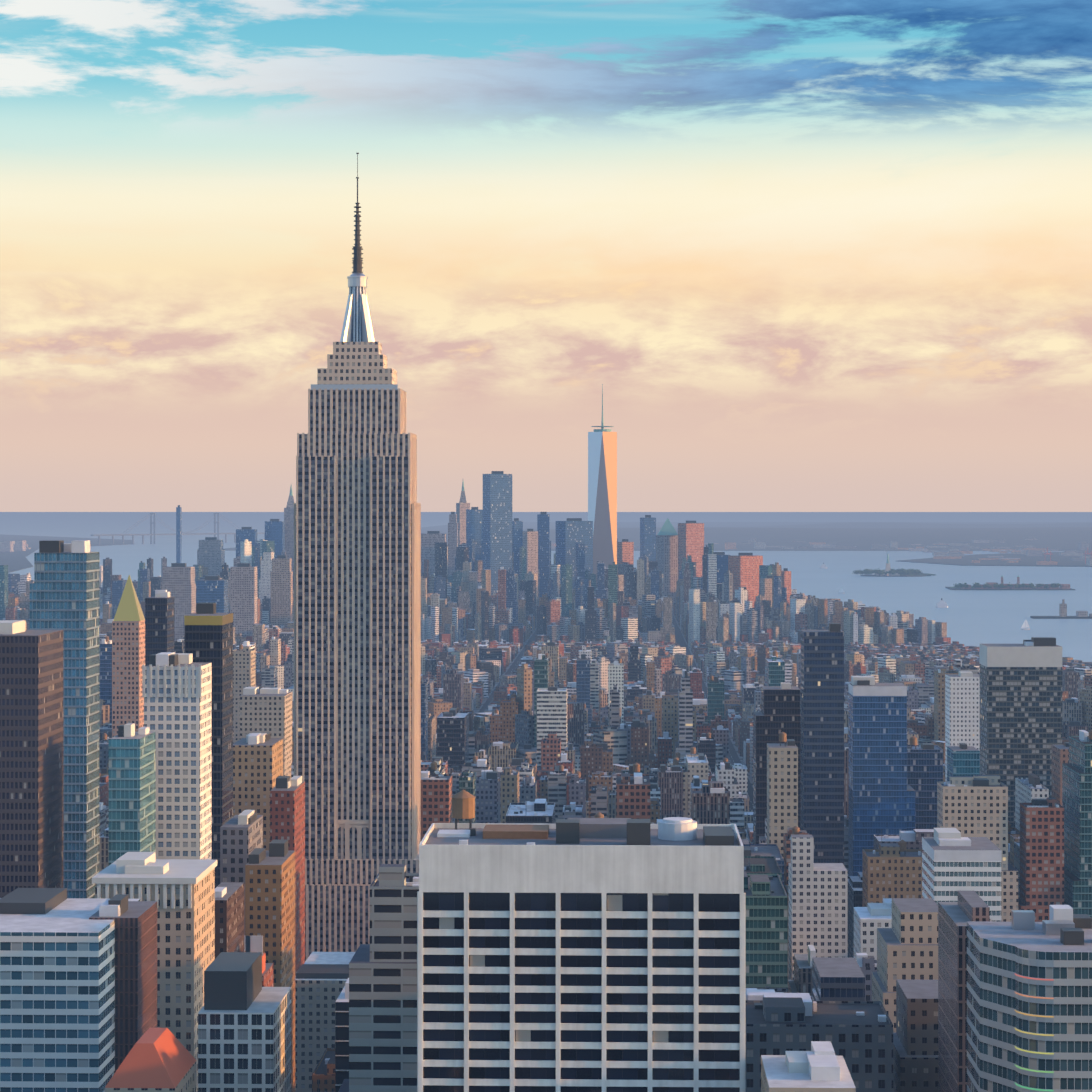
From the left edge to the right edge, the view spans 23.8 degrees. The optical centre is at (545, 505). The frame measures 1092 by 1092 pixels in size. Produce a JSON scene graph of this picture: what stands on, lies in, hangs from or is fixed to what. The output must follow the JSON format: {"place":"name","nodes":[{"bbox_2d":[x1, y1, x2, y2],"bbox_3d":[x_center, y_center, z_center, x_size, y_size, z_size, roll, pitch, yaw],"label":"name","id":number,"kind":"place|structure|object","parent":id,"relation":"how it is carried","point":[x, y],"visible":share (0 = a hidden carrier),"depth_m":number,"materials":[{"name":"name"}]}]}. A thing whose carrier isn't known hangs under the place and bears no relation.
{"place":"outdoors","nodes":[
{"label":"outdoors","id":0,"kind":"place"},
{"bbox_2d":[0,534,131,572],"bbox_3d":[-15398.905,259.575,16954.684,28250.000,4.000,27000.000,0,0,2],"label":"distant land","id":1,"kind":"structure","parent":0,"point":[14,560],"depth_m":17232.12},
{"bbox_2d":[0,538,1091,1091],"bbox_3d":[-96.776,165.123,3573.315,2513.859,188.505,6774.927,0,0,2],"label":"city blocks","id":2,"kind":"structure","parent":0,"point":[598,706],"depth_m":2184.86,"materials":[{"name":"grey concrete"}]},
{"bbox_2d":[0,512,1091,661],"bbox_3d":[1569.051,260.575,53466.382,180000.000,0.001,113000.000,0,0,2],"label":"water","id":3,"kind":"structure","parent":0,"point":[973,617],"depth_m":11295.12,"materials":[{"name":"blue liquid"}]},
{"bbox_2d":[91,513,264,543],"bbox_3d":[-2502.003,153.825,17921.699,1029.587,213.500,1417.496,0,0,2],"label":"suspension bridge","id":4,"kind":"structure","parent":3,"relation":"on","point":[154,534],"depth_m":17694.82,"materials":[{"name":"grey paint"}]},
{"bbox_2d":[176,505,181,562],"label":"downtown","id":5,"kind":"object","parent":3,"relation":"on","point":[178,534],"visible":0.85,"depth_m":7625.16,"materials":[{"name":"blue glass"}]},
{"bbox_2d":[820,563,1029,629],"bbox_3d":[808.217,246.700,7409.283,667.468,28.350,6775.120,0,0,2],"label":"boats","id":6,"kind":"object","parent":3,"relation":"on","point":[941,604],"visible":0.75,"depth_m":6605.73,"materials":[{"name":"grey"}]},
{"bbox_2d":[0,0,1091,511],"label":"sky","id":7,"kind":"structure","parent":0,"point":[803,255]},
{"bbox_2d":[460,615,845,809],"bbox_3d":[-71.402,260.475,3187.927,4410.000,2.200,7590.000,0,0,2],"label":"manhattan streets","id":8,"kind":"structure","parent":0,"point":[680,640],"depth_m":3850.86,"materials":[{"name":"grey asphalt"}]},
{"bbox_2d":[0,620,62,897],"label":"skyscraper","id":9,"kind":"structure","parent":8,"relation":"on","point":[31,758],"depth_m":895.35,"materials":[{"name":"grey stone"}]},
{"bbox_2d":[30,540,98,897],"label":"glass skyscraper","id":10,"kind":"structure","parent":8,"relation":"on","point":[64,591],"depth_m":1045.65,"materials":[{"name":"blue glass"}]},
{"bbox_2d":[0,888,139,1091],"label":"office building","id":11,"kind":"structure","parent":8,"relation":"on","point":[57,989],"depth_m":693.83,"materials":[{"name":"blue glass"}]},
{"bbox_2d":[89,894,156,1071],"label":"maroon tower","id":12,"kind":"structure","parent":8,"relation":"on","point":[135,971],"depth_m":715.76,"materials":[{"name":"brown stone"}]},
{"bbox_2d":[112,575,144,736],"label":"pointed-roof tower","id":13,"kind":"structure","parent":8,"relation":"on","point":[128,641],"depth_m":2000.09,"materials":[{"name":"concrete"}]},
{"bbox_2d":[109,723,155,864],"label":"teal glass tower","id":14,"kind":"structure","parent":8,"relation":"on","point":[132,789],"depth_m":899.25,"materials":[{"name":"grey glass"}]},
{"bbox_2d":[104,1028,195,1091],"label":"mansard block","id":15,"kind":"structure","parent":8,"relation":"on","point":[159,1059],"depth_m":596.84,"materials":[{"name":"red tile"}]},
{"bbox_2d":[92,852,216,1091],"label":"high-rise building","id":16,"kind":"structure","parent":8,"relation":"on","point":[181,892],"depth_m":793.24,"materials":[{"name":"beige concrete"}]},
{"bbox_2d":[145,590,173,665],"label":"dark slim tower","id":17,"kind":"structure","parent":8,"relation":"on","point":[159,621],"depth_m":1496.85,"materials":[{"name":"black glass"}]},
{"bbox_2d":[142,652,211,859],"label":"high-rise building","id":18,"kind":"structure","parent":8,"relation":"on","point":[177,691],"depth_m":943.89,"materials":[{"name":"grey concrete"}]},
{"bbox_2d":[161,563,195,640],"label":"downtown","id":19,"kind":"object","parent":8,"relation":"on","point":[179,584],"visible":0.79,"depth_m":4209.28,"materials":[{"name":"stone"}]},
{"bbox_2d":[184,603,232,887],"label":"dark tower","id":20,"kind":"structure","parent":8,"relation":"on","point":[208,633],"depth_m":1094.24,"materials":[{"name":"black glass"}]},
{"bbox_2d":[197,537,224,575],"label":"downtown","id":21,"kind":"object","parent":8,"relation":"on","point":[211,553],"visible":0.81,"depth_m":6015.75,"materials":[{"name":"glass"}]},
{"bbox_2d":[196,576,227,612],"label":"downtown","id":22,"kind":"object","parent":8,"relation":"on","point":[211,589],"visible":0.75,"depth_m":3906.33,"materials":[{"name":"blue glass"}]},
{"bbox_2d":[215,882,243,957],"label":"building","id":23,"kind":"structure","parent":8,"relation":"on","point":[229,917],"depth_m":863.40,"materials":[{"name":"brick"}]},
{"bbox_2d":[220,810,262,935],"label":"high-rise building","id":24,"kind":"structure","parent":8,"relation":"on","point":[241,836],"depth_m":993.48,"materials":[{"name":"grey concrete"}]},
{"bbox_2d":[230,563,256,635],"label":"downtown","id":25,"kind":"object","parent":8,"relation":"on","point":[243,593],"visible":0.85,"depth_m":4406.82,"materials":[{"name":"stone"}]},
{"bbox_2d":[198,952,290,1091],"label":"white grid block","id":26,"kind":"structure","parent":8,"relation":"on","point":[244,1030],"depth_m":632.17,"materials":[{"name":"grey concrete"}]},
{"bbox_2d":[236,527,256,557],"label":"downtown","id":27,"kind":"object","parent":8,"relation":"on","point":[246,533],"visible":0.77,"depth_m":6213.97,"materials":[{"name":"blue glass"}]},
{"bbox_2d":[233,732,282,849],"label":"high-rise building","id":28,"kind":"structure","parent":8,"relation":"on","point":[257,764],"depth_m":1244.22,"materials":[{"name":"beige concrete"}]},
{"bbox_2d":[244,936,272,986],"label":"building","id":29,"kind":"structure","parent":8,"relation":"on","point":[253,943],"depth_m":897.86,"materials":[{"name":"red brick"}]},
{"bbox_2d":[240,687,291,778],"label":"high-rise building","id":30,"kind":"structure","parent":8,"relation":"on","point":[266,710],"depth_m":1695.89,"materials":[{"name":"beige concrete"}]},
{"bbox_2d":[245,840,294,1091],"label":"high-rise building","id":31,"kind":"structure","parent":8,"relation":"on","point":[270,895],"depth_m":943.04,"materials":[{"name":"brown brick"}]},
{"bbox_2d":[265,519,284,557],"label":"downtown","id":32,"kind":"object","parent":8,"relation":"on","point":[275,530],"visible":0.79,"depth_m":6362.14,"materials":[{"name":"blue glass"}]},
{"bbox_2d":[271,555,292,627],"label":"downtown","id":33,"kind":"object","parent":8,"relation":"on","point":[281,592],"visible":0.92,"depth_m":4806.36,"materials":[{"name":"stone"}]},
{"bbox_2d":[270,776,304,975],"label":"high-rise building","id":34,"kind":"structure","parent":8,"relation":"on","point":[287,807],"depth_m":1204.01,"materials":[{"name":"red brick"}]},
{"bbox_2d":[284,485,294,568],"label":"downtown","id":35,"kind":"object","parent":8,"relation":"on","point":[289,526],"visible":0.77,"depth_m":6411.21,"materials":[{"name":"stone"}]},
{"bbox_2d":[295,952,354,1091],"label":"office building","id":36,"kind":"structure","parent":8,"relation":"on","point":[321,978],"depth_m":1092.90,"materials":[{"name":"grey concrete"}]},
{"bbox_2d":[335,978,348,1091],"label":"dark block","id":37,"kind":"structure","parent":8,"relation":"on","point":[342,1038],"depth_m":651.22,"materials":[{"name":"grey concrete"}]},
{"bbox_2d":[294,153,420,960],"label":"skyscraper","id":38,"kind":"structure","parent":8,"relation":"on","point":[357,637],"depth_m":1311.85,"materials":[{"name":"stone"}]},
{"bbox_2d":[421,531,445,575],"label":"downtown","id":39,"kind":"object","parent":8,"relation":"on","point":[429,539],"visible":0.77,"depth_m":5899.91,"materials":[{"name":"glass"}]},
{"bbox_2d":[448,512,457,574],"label":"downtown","id":40,"kind":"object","parent":8,"relation":"on","point":[452,534],"visible":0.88,"depth_m":6198.94,"materials":[{"name":"stone"}]},
{"bbox_2d":[456,481,469,543],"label":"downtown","id":41,"kind":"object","parent":8,"relation":"on","point":[462,506],"visible":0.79,"depth_m":6300.84,"materials":[{"name":"stone"}]},
{"bbox_2d":[466,507,482,559],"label":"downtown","id":42,"kind":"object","parent":8,"relation":"on","point":[474,523],"visible":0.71,"depth_m":6004.82,"materials":[{"name":"blue glass"}]},
{"bbox_2d":[483,471,511,594],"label":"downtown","id":43,"kind":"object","parent":8,"relation":"on","point":[497,520],"visible":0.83,"depth_m":5401.25,"materials":[{"name":"blue glass"}]},
{"bbox_2d":[512,518,522,579],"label":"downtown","id":44,"kind":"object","parent":8,"relation":"on","point":[517,533],"visible":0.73,"depth_m":5797.41,"materials":[{"name":"blue glass"}]},
{"bbox_2d":[523,529,537,595],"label":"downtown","id":45,"kind":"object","parent":8,"relation":"on","point":[530,540],"visible":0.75,"depth_m":5700.00,"materials":[{"name":"stone"}]},
{"bbox_2d":[537,512,549,596],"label":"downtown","id":46,"kind":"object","parent":8,"relation":"on","point":[543,524],"visible":0.81,"depth_m":5992.28,"materials":[{"name":"blue glass"}]},
{"bbox_2d":[556,518,592,588],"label":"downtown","id":47,"kind":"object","parent":8,"relation":"on","point":[571,533],"visible":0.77,"depth_m":5749.73,"materials":[{"name":"blue glass"}]},
{"bbox_2d":[417,789,745,1091],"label":"office slab","id":48,"kind":"structure","parent":8,"relation":"on","point":[586,955],"depth_m":539.22,"materials":[{"name":"white concrete"}]},
{"bbox_2d":[588,384,616,583],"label":"skyscraper","id":49,"kind":"structure","parent":8,"relation":"on","point":[602,478],"depth_m":5901.24,"materials":[{"name":"blue glass"}]},
{"bbox_2d":[617,539,633,571],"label":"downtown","id":50,"kind":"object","parent":8,"relation":"on","point":[625,550],"visible":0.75,"depth_m":5594.56,"materials":[{"name":"brick"}]},
{"bbox_2d":[640,515,655,560],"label":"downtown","id":51,"kind":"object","parent":8,"relation":"on","point":[647,535],"visible":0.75,"depth_m":6041.46,"materials":[{"name":"blue glass"}]},
{"bbox_2d":[656,518,677,614],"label":"skyscraper","id":52,"kind":"structure","parent":8,"relation":"on","point":[667,547],"depth_m":6143.80,"materials":[{"name":"stone"}]},
{"bbox_2d":[678,521,703,576],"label":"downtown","id":53,"kind":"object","parent":8,"relation":"on","point":[691,538],"visible":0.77,"depth_m":6092.67,"materials":[{"name":"brick"}]},
{"bbox_2d":[707,552,727,592],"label":"skyscraper","id":54,"kind":"structure","parent":8,"relation":"on","point":[722,563],"depth_m":5480.82,"materials":[{"name":"blue glass"}]},
{"bbox_2d":[728,553,762,606],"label":"skyscraper","id":55,"kind":"structure","parent":8,"relation":"on","point":[743,568],"depth_m":5443.00,"materials":[{"name":"brick"}]},
{"bbox_2d":[760,575,771,607],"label":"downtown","id":56,"kind":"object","parent":8,"relation":"on","point":[766,587],"visible":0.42,"depth_m":5180.29,"materials":[{"name":"stone"}]},
{"bbox_2d":[753,682,800,843],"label":"skyscraper","id":57,"kind":"structure","parent":8,"relation":"on","point":[777,714],"depth_m":1436.52,"materials":[{"name":"black glass"}]},
{"bbox_2d":[767,732,797,856],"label":"beige tower","id":58,"kind":"structure","parent":8,"relation":"on","point":[782,787],"depth_m":1286.49,"materials":[{"name":"beige concrete"}]},
{"bbox_2d":[781,568,790,604],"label":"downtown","id":59,"kind":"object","parent":8,"relation":"on","point":[785,577],"visible":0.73,"depth_m":5283.04,"materials":[{"name":"brick"}]},
{"bbox_2d":[761,1041,855,1091],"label":"building","id":60,"kind":"structure","parent":8,"relation":"on","point":[820,1066],"depth_m":519.01,"materials":[{"name":"white concrete"}]},
{"bbox_2d":[788,834,847,979],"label":"residential tower","id":61,"kind":"structure","parent":8,"relation":"on","point":[818,906],"depth_m":1086.56,"materials":[{"name":"grey concrete"}]},
{"bbox_2d":[800,623,843,864],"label":"navy glass tower","id":62,"kind":"structure","parent":8,"relation":"on","point":[822,737],"depth_m":1385.59,"materials":[{"name":"blue glass"}]},
{"bbox_2d":[812,957,864,1000],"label":"building","id":63,"kind":"structure","parent":8,"relation":"on","point":[838,979],"depth_m":688.41,"materials":[{"name":"grey glass"}]},
{"bbox_2d":[854,898,891,959],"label":"building","id":64,"kind":"structure","parent":8,"relation":"on","point":[870,919],"depth_m":988.93,"materials":[{"name":"grey concrete"}]},
{"bbox_2d":[848,676,914,875],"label":"blue glass tower","id":65,"kind":"structure","parent":8,"relation":"on","point":[881,794],"depth_m":1484.48,"materials":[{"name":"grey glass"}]},
{"bbox_2d":[872,898,937,1031],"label":"building","id":66,"kind":"structure","parent":8,"relation":"on","point":[907,945],"depth_m":751.42,"materials":[{"name":"beige concrete"}]},
{"bbox_2d":[893,979,937,1091],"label":"building","id":67,"kind":"structure","parent":8,"relation":"on","point":[915,1051],"depth_m":629.96,"materials":[{"name":"grey concrete"}]},
{"bbox_2d":[922,828,1001,921],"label":"white banded office","id":68,"kind":"structure","parent":8,"relation":"on","point":[954,862],"depth_m":985.24,"materials":[{"name":"grey concrete"}]},
{"bbox_2d":[945,671,979,780],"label":"white residential tower","id":69,"kind":"structure","parent":8,"relation":"on","point":[962,706],"depth_m":1731.89,"materials":[{"name":"grey concrete"}]},
{"bbox_2d":[947,743,979,780],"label":"teal tower","id":70,"kind":"structure","parent":8,"relation":"on","point":[963,759],"depth_m":1333.61,"materials":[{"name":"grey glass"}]},
{"bbox_2d":[938,891,992,1091],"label":"high-rise building","id":71,"kind":"structure","parent":8,"relation":"on","point":[954,918],"depth_m":597.74,"materials":[{"name":"grey concrete"}]},
{"bbox_2d":[979,637,1061,827],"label":"skyscraper","id":72,"kind":"structure","parent":8,"relation":"on","point":[1020,709],"depth_m":1581.52,"materials":[{"name":"grey glass"}]},
{"bbox_2d":[967,905,1091,1091],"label":"curved office building","id":73,"kind":"structure","parent":8,"relation":"on","point":[1029,1003],"depth_m":553.38,"materials":[{"name":"grey glass"}]},
{"bbox_2d":[1052,742,1068,805],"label":"building","id":74,"kind":"structure","parent":8,"relation":"on","point":[1060,754],"depth_m":1490.54,"materials":[{"name":"grey concrete"}]},
{"bbox_2d":[225,522,1091,550],"bbox_3d":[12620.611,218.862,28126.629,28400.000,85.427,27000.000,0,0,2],"label":"staten island hills","id":75,"kind":"structure","parent":0,"point":[865,536],"depth_m":18774.16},
{"bbox_2d":[860,575,930,576],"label":"island","id":76,"kind":"structure","parent":0,"point":[899,576],"depth_m":9525.68,"materials":[{"name":"green plant"}]},
{"bbox_2d":[875,553,899,575],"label":"statue of liberty","id":77,"kind":"object","parent":76,"relation":"on","point":[887,568],"visible":0.73,"depth_m":9562.76,"materials":[{"name":"stone"}]},
{"bbox_2d":[874,573,935,575],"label":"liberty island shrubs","id":78,"kind":"object","parent":76,"relation":"on","point":[915,574],"visible":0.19,"depth_m":9570.64,"materials":[{"name":"green plant"}]},
{"bbox_2d":[898,551,1091,566],"bbox_3d":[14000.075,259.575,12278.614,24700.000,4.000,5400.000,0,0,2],"label":"distant land","id":79,"kind":"structure","parent":0,"point":[1062,561],"depth_m":12186.66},
{"bbox_2d":[0,538,1091,565],"bbox_3d":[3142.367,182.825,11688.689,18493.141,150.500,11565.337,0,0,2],"label":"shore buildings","id":80,"kind":"structure","parent":79,"relation":"on","point":[22,545],"depth_m":14794.57,"materials":[{"name":"grey"}]},
{"bbox_2d":[945,587,1074,589],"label":"island","id":81,"kind":"structure","parent":0,"point":[1006,589],"depth_m":7985.66,"materials":[{"name":"green plant"}]},
{"bbox_2d":[963,575,1069,588],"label":"island buildings","id":82,"kind":"structure","parent":81,"relation":"on","point":[1065,586],"depth_m":8013.23,"materials":[{"name":"brown brick"}]},
{"bbox_2d":[1030,616,1091,618],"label":"island","id":83,"kind":"structure","parent":0,"point":[1054,617],"depth_m":5968.01,"materials":[{"name":"grey concrete"}]},
{"bbox_2d":[1059,599,1091,616],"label":"river pier buildings","id":84,"kind":"structure","parent":83,"relation":"on","point":[1063,609],"depth_m":5977.07,"materials":[{"name":"grey concrete"}]},
{"bbox_3d":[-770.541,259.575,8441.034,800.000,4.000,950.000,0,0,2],"label":"governors island land","id":85,"kind":"structure","parent":0,"visible":0},
{"bbox_2d":[853,568,1060,588],"bbox_3d":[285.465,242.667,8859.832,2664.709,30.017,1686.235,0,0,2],"label":"trees","id":86,"kind":"object","parent":85,"relation":"on","point":[865,572],"visible":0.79,"depth_m":8012.89,"materials":[{"name":"green plant"}]}
]}

